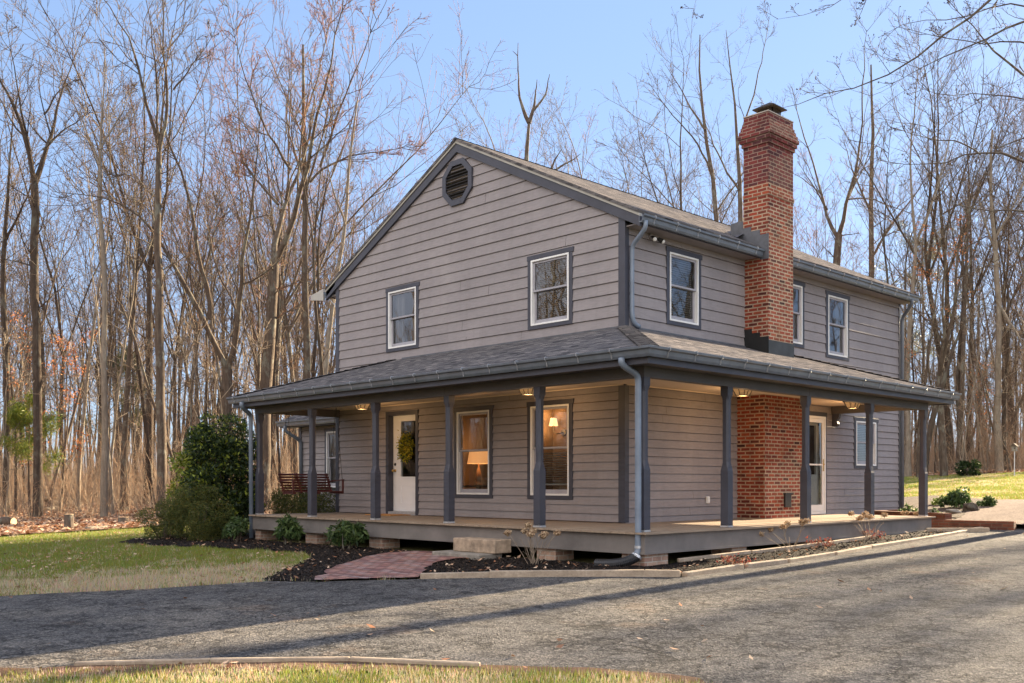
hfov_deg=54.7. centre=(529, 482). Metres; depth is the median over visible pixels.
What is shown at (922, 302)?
sapling
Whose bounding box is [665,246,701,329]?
window
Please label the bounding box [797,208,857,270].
bare tree
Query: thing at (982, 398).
beech sapling
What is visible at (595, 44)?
sky
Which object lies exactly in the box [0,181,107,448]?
bare tree
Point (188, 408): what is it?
sapling
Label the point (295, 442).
bare tree
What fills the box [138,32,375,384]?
bare tree
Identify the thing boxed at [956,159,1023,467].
bare tree
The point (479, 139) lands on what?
bare tree
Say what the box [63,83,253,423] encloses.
bare tree
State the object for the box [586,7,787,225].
bare tree
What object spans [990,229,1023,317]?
bare tree
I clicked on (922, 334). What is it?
sapling
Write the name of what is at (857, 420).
window
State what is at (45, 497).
log
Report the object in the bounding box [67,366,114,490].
sapling
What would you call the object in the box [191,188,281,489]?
sapling
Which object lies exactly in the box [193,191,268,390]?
bare tree
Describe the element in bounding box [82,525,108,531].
log
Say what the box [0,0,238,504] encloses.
bare tree
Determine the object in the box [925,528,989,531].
edging timber
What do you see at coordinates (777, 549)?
edging timber
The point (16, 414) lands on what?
pine tree
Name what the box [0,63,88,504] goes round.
bare tree
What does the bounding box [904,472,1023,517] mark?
lawn grass
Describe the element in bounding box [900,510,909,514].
hydrangea
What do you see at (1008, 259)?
bare tree
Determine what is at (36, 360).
bare tree
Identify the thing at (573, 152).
bare tree
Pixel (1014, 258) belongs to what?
bare tree
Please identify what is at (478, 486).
side table
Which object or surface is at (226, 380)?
bare tree
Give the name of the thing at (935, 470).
sapling
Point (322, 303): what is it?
bare tree
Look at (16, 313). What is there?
bare tree
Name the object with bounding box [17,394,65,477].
sapling
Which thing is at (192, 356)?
sapling
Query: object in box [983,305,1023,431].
sapling
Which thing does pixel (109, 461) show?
sapling
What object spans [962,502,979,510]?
rock
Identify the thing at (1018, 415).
sapling
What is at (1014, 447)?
birdhouse
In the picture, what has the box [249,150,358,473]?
bare tree
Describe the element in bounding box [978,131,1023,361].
bare tree
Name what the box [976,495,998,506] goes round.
rhododendron
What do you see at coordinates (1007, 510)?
garden path
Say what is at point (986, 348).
sapling
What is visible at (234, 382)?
sapling
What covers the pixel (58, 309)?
bare tree
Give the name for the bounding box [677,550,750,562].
edging timber
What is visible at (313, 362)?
sapling
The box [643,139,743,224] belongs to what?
bare tree
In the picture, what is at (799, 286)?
window
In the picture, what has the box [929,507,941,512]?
ground plant
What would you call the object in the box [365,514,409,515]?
door mat
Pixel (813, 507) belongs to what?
door
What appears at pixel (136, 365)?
sapling
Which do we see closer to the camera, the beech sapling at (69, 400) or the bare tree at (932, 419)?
the beech sapling at (69, 400)
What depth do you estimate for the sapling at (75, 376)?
34.28 m
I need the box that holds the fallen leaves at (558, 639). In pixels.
[10,533,1023,668]
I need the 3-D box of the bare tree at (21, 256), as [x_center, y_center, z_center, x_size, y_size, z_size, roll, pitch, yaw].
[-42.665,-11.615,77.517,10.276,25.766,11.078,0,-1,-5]
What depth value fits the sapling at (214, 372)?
43.40 m
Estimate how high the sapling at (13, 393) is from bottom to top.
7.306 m
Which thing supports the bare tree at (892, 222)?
on the forest floor
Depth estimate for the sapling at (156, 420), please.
56.01 m
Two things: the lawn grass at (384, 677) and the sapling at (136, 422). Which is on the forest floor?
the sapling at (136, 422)
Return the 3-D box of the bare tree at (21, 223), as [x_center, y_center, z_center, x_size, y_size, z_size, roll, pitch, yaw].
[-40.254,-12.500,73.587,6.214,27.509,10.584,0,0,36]
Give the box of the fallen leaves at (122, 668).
[0,488,1006,670]
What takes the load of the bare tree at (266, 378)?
on the forest floor
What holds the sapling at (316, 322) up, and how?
on the forest floor
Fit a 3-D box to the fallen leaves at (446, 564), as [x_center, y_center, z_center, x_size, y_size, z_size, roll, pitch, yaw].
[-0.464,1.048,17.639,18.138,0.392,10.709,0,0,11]
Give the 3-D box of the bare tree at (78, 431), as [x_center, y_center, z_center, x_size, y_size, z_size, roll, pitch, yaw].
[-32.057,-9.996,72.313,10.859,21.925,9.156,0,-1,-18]
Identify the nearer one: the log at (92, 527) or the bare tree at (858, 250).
the log at (92, 527)
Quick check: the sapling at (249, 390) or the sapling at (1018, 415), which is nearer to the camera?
the sapling at (249, 390)
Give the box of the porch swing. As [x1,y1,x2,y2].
[278,410,343,493]
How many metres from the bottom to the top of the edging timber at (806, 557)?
0.094 m
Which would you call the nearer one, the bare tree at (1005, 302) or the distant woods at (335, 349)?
the bare tree at (1005, 302)
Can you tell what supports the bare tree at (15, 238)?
on the forest floor
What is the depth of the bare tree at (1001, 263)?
60.79 m
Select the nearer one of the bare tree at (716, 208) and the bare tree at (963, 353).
the bare tree at (963, 353)
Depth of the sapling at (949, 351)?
48.48 m
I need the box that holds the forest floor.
[0,471,1020,534]
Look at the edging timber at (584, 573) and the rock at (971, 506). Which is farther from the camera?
the rock at (971, 506)
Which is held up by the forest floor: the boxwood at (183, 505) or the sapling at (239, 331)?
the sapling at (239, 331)
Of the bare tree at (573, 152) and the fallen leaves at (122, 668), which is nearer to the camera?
the fallen leaves at (122, 668)
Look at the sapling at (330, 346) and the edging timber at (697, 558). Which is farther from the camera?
the sapling at (330, 346)
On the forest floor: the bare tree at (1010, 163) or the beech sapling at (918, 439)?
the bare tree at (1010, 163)
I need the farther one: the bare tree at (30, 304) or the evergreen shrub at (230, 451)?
the bare tree at (30, 304)
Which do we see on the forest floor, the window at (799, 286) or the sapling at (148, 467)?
the sapling at (148, 467)
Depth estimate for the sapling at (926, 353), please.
50.40 m
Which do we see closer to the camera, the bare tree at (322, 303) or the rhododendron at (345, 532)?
the rhododendron at (345, 532)
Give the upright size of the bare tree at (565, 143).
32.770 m
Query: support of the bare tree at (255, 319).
on the forest floor
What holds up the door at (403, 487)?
in the house
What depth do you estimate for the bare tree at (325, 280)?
66.02 m
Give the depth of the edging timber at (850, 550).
15.63 m
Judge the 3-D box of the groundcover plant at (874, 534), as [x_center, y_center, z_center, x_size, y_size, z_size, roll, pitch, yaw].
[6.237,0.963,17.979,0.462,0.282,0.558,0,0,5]
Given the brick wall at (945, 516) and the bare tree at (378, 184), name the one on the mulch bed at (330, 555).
the brick wall at (945, 516)
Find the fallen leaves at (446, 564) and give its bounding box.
[125,527,959,577]
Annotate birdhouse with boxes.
[1010,443,1017,475]
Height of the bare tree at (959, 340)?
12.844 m
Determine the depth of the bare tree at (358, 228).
95.54 m
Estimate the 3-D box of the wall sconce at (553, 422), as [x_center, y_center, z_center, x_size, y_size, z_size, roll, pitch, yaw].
[0.615,-1.247,22.238,0.388,0.393,0.210,0,0,-9]
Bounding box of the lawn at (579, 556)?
[0,472,1018,682]
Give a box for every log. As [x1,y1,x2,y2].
[0,517,16,524]
[44,496,58,505]
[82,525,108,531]
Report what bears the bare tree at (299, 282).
on the forest floor
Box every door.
[392,415,414,511]
[809,418,824,510]
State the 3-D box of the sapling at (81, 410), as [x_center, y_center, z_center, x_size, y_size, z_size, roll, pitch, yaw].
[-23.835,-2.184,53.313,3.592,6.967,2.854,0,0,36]
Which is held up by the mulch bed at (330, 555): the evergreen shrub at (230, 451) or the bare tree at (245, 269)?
the evergreen shrub at (230, 451)
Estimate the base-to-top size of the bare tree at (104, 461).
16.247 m
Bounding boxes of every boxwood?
[133,498,187,539]
[160,481,237,541]
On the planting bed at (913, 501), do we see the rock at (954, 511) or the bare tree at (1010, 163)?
the rock at (954, 511)
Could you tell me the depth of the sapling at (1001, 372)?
53.31 m
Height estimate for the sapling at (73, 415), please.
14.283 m
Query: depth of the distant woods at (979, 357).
75.37 m
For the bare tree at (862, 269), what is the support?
on the forest floor
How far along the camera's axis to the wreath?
21.00 m
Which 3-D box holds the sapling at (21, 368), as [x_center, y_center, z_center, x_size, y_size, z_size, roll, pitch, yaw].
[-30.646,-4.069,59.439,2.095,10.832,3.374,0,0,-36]
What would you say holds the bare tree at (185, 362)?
on the forest floor
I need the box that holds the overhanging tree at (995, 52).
[680,0,1023,229]
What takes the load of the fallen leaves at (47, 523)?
on the forest floor
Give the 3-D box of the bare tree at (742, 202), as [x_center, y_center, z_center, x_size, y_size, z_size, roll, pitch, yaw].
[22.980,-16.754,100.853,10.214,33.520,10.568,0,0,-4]
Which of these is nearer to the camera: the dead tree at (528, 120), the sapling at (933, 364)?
the dead tree at (528, 120)
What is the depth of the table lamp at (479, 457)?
20.11 m
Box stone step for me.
[432,537,510,559]
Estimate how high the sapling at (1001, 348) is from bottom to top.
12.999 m
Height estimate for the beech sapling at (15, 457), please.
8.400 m
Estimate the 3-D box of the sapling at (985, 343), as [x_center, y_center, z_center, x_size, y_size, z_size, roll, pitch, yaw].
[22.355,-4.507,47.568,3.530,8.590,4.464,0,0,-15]
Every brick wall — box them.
[874,510,951,519]
[932,519,1015,529]
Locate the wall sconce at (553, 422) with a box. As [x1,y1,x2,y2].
[549,418,566,435]
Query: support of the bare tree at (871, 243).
on the forest floor
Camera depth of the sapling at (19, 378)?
37.49 m
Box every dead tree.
[513,50,549,160]
[551,149,579,169]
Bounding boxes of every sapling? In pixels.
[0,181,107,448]
[0,197,76,494]
[0,229,30,464]
[0,262,65,507]
[0,310,61,513]
[0,323,88,516]
[0,354,31,405]
[0,367,32,469]
[2,368,70,484]
[3,384,73,489]
[8,221,78,482]
[8,273,77,484]
[9,324,32,460]
[10,186,150,508]
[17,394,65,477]
[22,161,133,514]
[41,328,97,510]
[53,379,121,480]
[64,144,210,487]
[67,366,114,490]
[77,366,145,477]
[78,337,155,457]
[85,218,167,496]
[93,89,173,508]
[94,281,156,487]
[119,335,213,485]
[120,342,155,494]
[122,391,181,473]
[123,200,228,476]
[143,169,266,424]
[143,362,219,460]
[144,308,246,422]
[150,365,235,440]
[153,346,182,447]
[163,301,270,427]
[165,253,220,428]
[173,396,214,424]
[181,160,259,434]
[182,343,261,422]
[189,261,254,438]
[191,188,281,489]
[210,355,282,438]
[220,330,302,492]
[223,68,319,481]
[237,229,329,469]
[244,228,325,496]
[245,207,334,416]
[275,75,342,377]
[280,54,366,374]
[310,317,331,375]
[319,304,335,371]
[319,328,335,372]
[842,103,914,374]
[899,220,941,437]
[900,267,946,468]
[901,211,949,472]
[901,295,963,444]
[904,212,978,476]
[904,269,974,469]
[913,264,944,469]
[916,291,953,421]
[918,263,960,472]
[918,349,982,459]
[921,303,951,464]
[929,348,994,459]
[933,222,1022,451]
[934,219,989,470]
[941,278,1021,434]
[947,305,1023,470]
[948,234,1022,459]
[950,294,982,455]
[954,242,1023,426]
[954,268,1012,470]
[954,310,992,462]
[955,284,996,473]
[963,343,1023,470]
[965,363,1001,460]
[967,311,1010,430]
[968,212,1023,468]
[969,359,1022,415]
[979,284,1021,411]
[981,360,1023,452]
[983,211,1023,400]
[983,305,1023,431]
[983,365,1023,438]
[985,251,1023,411]
[992,290,1023,413]
[1006,320,1023,467]
[1007,276,1023,441]
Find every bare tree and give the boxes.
[0,0,196,503]
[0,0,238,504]
[0,6,102,516]
[0,62,48,515]
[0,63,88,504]
[0,73,95,513]
[0,129,54,475]
[0,206,63,306]
[0,245,95,386]
[0,260,45,430]
[1,184,49,275]
[6,117,184,433]
[10,208,166,464]
[14,0,215,509]
[22,56,291,486]
[23,0,184,509]
[39,2,286,484]
[39,209,162,425]
[57,42,148,516]
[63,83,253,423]
[71,70,211,512]
[76,102,261,478]
[81,0,218,517]
[102,103,251,451]
[126,110,278,476]
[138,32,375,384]
[153,145,331,429]
[154,190,254,429]
[154,233,226,452]
[166,176,297,419]
[170,0,520,494]
[177,0,430,500]
[180,102,302,482]
[191,225,290,435]
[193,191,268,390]
[204,0,427,510]
[206,155,380,367]
[225,195,323,371]
[246,280,290,390]
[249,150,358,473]
[252,225,364,372]
[254,158,349,448]
[257,140,370,378]
[261,26,344,378]
[266,112,402,305]
[280,184,337,370]
[282,202,376,372]
[283,183,379,371]
[288,100,388,374]
[334,177,390,256]
[370,174,401,218]
[413,124,465,180]
[441,58,571,165]
[483,104,603,180]
[525,96,639,193]
[536,76,661,192]
[582,111,709,202]
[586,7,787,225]
[628,142,742,223]
[640,23,743,221]
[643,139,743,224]
[643,141,743,223]
[663,174,698,210]
[683,0,795,221]
[703,149,814,239]
[782,0,920,265]
[793,141,988,284]
[795,217,877,269]
[797,192,868,270]
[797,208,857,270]
[815,0,1023,470]
[829,138,1022,463]
[834,35,958,277]
[841,245,901,305]
[843,155,967,382]
[853,141,988,462]
[863,212,991,383]
[866,217,933,375]
[869,14,989,476]
[870,8,1023,389]
[889,149,1023,468]
[901,240,990,386]
[907,55,1023,471]
[907,307,975,471]
[909,118,1022,476]
[912,160,1008,469]
[914,67,1023,461]
[925,212,986,450]
[927,51,1023,469]
[941,189,1023,323]
[956,117,1023,470]
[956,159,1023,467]
[963,176,1023,412]
[968,70,1023,222]
[968,115,1023,460]
[970,110,1023,325]
[974,140,1023,458]
[976,95,1023,350]
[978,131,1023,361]
[981,166,1023,298]
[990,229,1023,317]
[994,242,1023,375]
[1001,214,1023,298]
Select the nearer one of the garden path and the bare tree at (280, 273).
the garden path
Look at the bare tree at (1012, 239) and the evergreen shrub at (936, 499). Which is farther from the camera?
the bare tree at (1012, 239)
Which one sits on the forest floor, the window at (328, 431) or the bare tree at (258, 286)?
the bare tree at (258, 286)
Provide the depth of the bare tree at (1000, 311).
46.95 m
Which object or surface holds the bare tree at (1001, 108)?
on the forest floor
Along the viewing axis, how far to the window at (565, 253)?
18.00 m
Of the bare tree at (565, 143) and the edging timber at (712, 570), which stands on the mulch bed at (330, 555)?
the edging timber at (712, 570)
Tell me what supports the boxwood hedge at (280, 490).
on the mulch bed at (330, 555)
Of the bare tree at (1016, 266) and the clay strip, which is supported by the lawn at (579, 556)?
the clay strip
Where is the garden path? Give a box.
[955,499,1023,523]
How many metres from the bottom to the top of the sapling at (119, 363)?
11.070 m
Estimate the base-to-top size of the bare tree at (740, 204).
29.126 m
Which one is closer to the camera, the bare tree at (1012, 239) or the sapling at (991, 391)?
the sapling at (991, 391)
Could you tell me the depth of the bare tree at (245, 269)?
56.23 m
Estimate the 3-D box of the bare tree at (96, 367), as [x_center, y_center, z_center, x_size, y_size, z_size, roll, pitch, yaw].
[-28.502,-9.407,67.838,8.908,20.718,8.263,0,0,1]
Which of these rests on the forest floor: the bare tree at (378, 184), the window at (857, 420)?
the bare tree at (378, 184)
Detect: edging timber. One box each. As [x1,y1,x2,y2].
[74,656,480,666]
[420,571,488,578]
[489,569,679,577]
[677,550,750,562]
[682,564,743,576]
[741,559,787,567]
[751,535,876,553]
[787,552,834,562]
[834,546,871,554]
[868,527,983,547]
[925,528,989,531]
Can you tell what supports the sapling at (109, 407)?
on the forest floor
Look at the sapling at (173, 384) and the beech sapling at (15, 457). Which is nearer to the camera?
the beech sapling at (15, 457)
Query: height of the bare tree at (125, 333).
15.859 m
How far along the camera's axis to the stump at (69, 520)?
26.86 m
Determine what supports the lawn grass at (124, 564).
on the lawn at (579, 556)
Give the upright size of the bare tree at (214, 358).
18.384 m
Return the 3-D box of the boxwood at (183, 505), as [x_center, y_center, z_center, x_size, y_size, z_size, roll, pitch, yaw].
[-7.248,0.627,21.649,1.711,1.387,2.038,0,0,-45]
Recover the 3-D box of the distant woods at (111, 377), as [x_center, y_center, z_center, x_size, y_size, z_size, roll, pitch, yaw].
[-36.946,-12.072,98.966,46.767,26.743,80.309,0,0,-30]
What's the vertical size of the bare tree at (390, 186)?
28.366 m
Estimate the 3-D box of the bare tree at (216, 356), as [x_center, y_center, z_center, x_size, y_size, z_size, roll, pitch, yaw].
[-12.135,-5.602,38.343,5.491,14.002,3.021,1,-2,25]
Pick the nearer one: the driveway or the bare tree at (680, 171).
the driveway
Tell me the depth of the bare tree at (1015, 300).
62.67 m
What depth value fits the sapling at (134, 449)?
53.99 m
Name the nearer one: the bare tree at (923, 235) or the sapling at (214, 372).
the sapling at (214, 372)
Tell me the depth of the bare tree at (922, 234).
53.86 m
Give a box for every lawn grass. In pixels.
[0,526,472,595]
[0,660,718,682]
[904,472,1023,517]
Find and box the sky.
[0,0,1023,477]
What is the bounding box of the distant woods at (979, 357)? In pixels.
[907,203,1023,456]
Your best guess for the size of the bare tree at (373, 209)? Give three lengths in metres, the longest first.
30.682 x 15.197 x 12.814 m
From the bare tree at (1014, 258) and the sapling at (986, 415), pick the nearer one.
the sapling at (986, 415)
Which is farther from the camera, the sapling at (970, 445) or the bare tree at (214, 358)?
the bare tree at (214, 358)
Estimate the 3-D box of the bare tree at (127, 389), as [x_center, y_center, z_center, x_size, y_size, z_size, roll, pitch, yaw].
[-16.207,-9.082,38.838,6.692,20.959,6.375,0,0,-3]
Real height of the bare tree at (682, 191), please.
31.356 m
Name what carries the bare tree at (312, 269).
on the forest floor
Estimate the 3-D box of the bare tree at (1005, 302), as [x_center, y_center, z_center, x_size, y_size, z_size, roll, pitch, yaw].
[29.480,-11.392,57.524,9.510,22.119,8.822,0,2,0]
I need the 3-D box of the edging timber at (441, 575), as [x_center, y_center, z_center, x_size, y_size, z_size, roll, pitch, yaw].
[-0.934,1.192,12.651,0.935,0.102,0.090,0,0,-1]
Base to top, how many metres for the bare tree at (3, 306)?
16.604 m
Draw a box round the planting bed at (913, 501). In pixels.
[904,495,982,519]
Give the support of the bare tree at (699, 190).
on the forest floor
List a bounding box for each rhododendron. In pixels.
[221,513,249,542]
[273,513,305,544]
[323,518,369,548]
[938,486,972,507]
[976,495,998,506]
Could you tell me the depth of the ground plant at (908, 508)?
22.84 m
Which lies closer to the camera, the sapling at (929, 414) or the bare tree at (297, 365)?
the sapling at (929, 414)
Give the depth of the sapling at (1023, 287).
52.02 m
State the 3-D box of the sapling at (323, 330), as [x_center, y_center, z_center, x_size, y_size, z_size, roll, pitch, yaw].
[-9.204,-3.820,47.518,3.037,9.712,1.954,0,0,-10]
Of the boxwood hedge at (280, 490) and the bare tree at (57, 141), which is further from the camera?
the bare tree at (57, 141)
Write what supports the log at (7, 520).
on the forest floor
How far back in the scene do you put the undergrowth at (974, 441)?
50.12 m
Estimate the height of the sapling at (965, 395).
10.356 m
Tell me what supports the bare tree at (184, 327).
on the forest floor
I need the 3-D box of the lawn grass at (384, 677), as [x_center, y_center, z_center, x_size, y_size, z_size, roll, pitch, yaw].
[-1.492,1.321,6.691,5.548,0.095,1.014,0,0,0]
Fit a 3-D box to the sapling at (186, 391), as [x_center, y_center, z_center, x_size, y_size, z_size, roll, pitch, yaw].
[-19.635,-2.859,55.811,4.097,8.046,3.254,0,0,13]
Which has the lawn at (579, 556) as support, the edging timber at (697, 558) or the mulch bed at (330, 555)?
the mulch bed at (330, 555)
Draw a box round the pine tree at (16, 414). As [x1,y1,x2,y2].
[0,389,69,514]
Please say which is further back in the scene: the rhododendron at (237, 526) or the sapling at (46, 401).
the sapling at (46, 401)
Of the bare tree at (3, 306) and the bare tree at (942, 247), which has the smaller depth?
the bare tree at (3, 306)
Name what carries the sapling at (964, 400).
on the forest floor
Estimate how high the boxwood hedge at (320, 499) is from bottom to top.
1.363 m
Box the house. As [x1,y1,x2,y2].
[226,102,961,565]
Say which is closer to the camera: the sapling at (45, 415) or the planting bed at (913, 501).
the planting bed at (913, 501)
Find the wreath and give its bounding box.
[396,426,414,463]
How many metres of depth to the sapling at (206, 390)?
43.26 m
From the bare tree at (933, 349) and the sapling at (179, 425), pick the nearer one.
the sapling at (179, 425)
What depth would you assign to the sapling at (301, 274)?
52.27 m
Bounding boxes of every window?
[324,428,335,489]
[385,281,419,352]
[453,405,493,497]
[527,246,573,330]
[527,398,573,499]
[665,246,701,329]
[793,280,804,347]
[825,290,849,360]
[853,417,878,468]
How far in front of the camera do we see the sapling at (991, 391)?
45.97 m
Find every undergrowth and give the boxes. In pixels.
[0,377,298,513]
[904,360,1023,473]
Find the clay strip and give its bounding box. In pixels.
[0,661,702,682]
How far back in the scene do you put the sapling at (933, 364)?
54.51 m
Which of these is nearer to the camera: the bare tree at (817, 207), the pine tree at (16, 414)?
the pine tree at (16, 414)
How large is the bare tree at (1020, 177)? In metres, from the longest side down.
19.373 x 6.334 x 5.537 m
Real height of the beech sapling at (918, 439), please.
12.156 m
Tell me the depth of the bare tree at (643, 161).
82.26 m
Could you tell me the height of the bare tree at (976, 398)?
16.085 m
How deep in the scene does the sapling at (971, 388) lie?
53.47 m
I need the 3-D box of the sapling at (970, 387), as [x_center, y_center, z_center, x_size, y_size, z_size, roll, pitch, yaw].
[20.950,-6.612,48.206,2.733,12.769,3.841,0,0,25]
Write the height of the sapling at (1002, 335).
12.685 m
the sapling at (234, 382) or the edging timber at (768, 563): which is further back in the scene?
the sapling at (234, 382)
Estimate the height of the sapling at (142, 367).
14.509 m
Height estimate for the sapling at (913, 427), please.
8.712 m
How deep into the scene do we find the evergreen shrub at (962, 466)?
43.85 m
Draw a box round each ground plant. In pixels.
[898,503,913,510]
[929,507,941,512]
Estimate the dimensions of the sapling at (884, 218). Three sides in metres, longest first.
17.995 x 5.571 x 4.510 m
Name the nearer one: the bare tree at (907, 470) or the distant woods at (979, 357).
the bare tree at (907, 470)
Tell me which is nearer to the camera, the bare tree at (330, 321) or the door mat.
the door mat
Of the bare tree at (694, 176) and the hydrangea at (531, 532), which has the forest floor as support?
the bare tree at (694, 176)
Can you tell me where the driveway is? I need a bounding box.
[0,524,1023,682]
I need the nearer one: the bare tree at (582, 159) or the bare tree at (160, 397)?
the bare tree at (160, 397)
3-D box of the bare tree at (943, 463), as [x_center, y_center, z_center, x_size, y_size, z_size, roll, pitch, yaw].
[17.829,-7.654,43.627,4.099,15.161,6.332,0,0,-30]
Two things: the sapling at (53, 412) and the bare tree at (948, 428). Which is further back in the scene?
the sapling at (53, 412)
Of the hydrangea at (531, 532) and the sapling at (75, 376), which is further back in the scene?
the sapling at (75, 376)
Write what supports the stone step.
on the mulch bed at (330, 555)
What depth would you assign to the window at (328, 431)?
24.86 m
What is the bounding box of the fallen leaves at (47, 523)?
[0,468,1023,534]
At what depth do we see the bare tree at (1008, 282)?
61.38 m
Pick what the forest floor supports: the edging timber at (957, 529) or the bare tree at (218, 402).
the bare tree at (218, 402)
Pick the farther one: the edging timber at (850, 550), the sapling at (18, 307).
the sapling at (18, 307)
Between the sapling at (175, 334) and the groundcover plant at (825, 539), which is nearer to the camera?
the groundcover plant at (825, 539)
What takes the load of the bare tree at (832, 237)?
on the forest floor
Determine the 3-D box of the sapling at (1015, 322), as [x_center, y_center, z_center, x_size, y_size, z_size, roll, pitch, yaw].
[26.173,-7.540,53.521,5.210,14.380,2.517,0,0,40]
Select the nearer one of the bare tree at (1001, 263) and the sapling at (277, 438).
the sapling at (277, 438)
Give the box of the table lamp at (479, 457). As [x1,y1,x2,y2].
[467,451,487,484]
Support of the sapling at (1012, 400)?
on the forest floor
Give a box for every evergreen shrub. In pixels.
[165,448,230,530]
[179,410,266,536]
[929,494,945,504]
[954,458,981,475]
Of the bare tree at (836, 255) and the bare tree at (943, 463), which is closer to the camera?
the bare tree at (943, 463)
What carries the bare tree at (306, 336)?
on the forest floor
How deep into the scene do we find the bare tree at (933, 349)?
76.23 m
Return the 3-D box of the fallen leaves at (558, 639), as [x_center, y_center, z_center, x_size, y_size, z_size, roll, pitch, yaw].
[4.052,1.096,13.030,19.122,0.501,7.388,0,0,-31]
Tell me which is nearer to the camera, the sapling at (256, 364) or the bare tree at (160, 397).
the bare tree at (160, 397)
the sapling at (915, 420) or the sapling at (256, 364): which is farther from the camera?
the sapling at (915, 420)
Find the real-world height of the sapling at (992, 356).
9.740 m
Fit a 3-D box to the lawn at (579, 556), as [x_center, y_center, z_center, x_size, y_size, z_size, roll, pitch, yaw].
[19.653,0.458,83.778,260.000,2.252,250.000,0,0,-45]
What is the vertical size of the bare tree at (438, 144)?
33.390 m
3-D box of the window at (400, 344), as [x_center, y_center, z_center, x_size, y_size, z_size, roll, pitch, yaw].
[-2.654,-3.497,21.083,0.192,1.379,1.169,0,0,-45]
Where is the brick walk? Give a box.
[315,551,465,579]
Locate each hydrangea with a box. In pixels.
[503,522,560,564]
[759,518,809,551]
[848,511,887,540]
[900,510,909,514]
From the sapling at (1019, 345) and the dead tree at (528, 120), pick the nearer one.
the dead tree at (528, 120)
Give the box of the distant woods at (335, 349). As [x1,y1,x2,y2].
[281,286,954,413]
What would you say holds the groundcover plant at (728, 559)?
on the mulch bed at (330, 555)
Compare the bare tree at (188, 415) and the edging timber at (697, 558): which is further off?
the bare tree at (188, 415)
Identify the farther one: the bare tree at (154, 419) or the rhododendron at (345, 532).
the bare tree at (154, 419)
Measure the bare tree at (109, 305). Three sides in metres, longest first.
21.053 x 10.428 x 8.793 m
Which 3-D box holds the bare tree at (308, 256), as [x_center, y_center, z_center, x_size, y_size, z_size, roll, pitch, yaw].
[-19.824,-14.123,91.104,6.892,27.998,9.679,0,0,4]
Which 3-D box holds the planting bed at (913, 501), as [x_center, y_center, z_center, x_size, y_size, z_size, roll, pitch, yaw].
[9.464,0.613,26.457,5.035,0.437,10.185,0,0,32]
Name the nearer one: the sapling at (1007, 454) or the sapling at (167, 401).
the sapling at (1007, 454)
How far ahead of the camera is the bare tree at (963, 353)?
47.72 m
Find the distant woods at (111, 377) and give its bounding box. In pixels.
[0,140,393,488]
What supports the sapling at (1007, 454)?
on the forest floor
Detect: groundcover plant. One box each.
[716,553,755,566]
[805,536,835,546]
[862,528,885,539]
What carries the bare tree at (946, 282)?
on the forest floor
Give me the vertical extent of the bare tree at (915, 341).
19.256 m
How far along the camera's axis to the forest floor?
30.56 m
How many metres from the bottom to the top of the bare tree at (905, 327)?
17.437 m
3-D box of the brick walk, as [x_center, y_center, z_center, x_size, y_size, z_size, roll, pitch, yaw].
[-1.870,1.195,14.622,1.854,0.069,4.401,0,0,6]
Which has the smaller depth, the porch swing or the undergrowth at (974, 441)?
the porch swing
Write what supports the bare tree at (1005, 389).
on the forest floor
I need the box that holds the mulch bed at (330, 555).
[119,527,950,580]
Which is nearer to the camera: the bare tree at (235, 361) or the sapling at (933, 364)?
the sapling at (933, 364)
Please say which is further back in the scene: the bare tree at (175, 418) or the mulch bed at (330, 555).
the bare tree at (175, 418)
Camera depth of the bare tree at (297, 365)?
76.73 m
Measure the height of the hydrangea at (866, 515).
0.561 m
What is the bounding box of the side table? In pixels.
[463,485,487,488]
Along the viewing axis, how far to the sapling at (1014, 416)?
48.81 m
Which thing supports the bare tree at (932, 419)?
on the lawn at (579, 556)
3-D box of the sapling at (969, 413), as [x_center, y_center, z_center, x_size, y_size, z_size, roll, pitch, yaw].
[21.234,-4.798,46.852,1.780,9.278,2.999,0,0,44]
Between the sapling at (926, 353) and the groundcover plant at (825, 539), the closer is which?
the groundcover plant at (825, 539)
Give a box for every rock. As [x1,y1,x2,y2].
[945,509,961,513]
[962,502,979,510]
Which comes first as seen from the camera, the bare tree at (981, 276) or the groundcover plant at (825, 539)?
the groundcover plant at (825, 539)
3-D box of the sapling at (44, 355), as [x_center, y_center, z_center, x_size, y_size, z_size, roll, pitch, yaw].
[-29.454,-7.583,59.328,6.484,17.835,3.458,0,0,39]
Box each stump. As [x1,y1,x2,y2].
[64,514,73,527]
[118,517,128,521]
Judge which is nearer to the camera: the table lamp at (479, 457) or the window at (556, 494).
the window at (556, 494)
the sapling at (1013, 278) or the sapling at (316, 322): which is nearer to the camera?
the sapling at (316, 322)
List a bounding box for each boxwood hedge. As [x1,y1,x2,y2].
[267,478,332,513]
[269,483,340,532]
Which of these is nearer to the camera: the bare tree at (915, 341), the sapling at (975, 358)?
the sapling at (975, 358)
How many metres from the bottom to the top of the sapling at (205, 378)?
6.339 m
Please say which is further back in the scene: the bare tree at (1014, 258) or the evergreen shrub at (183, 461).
the bare tree at (1014, 258)
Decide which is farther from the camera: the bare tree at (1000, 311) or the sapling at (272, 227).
the bare tree at (1000, 311)

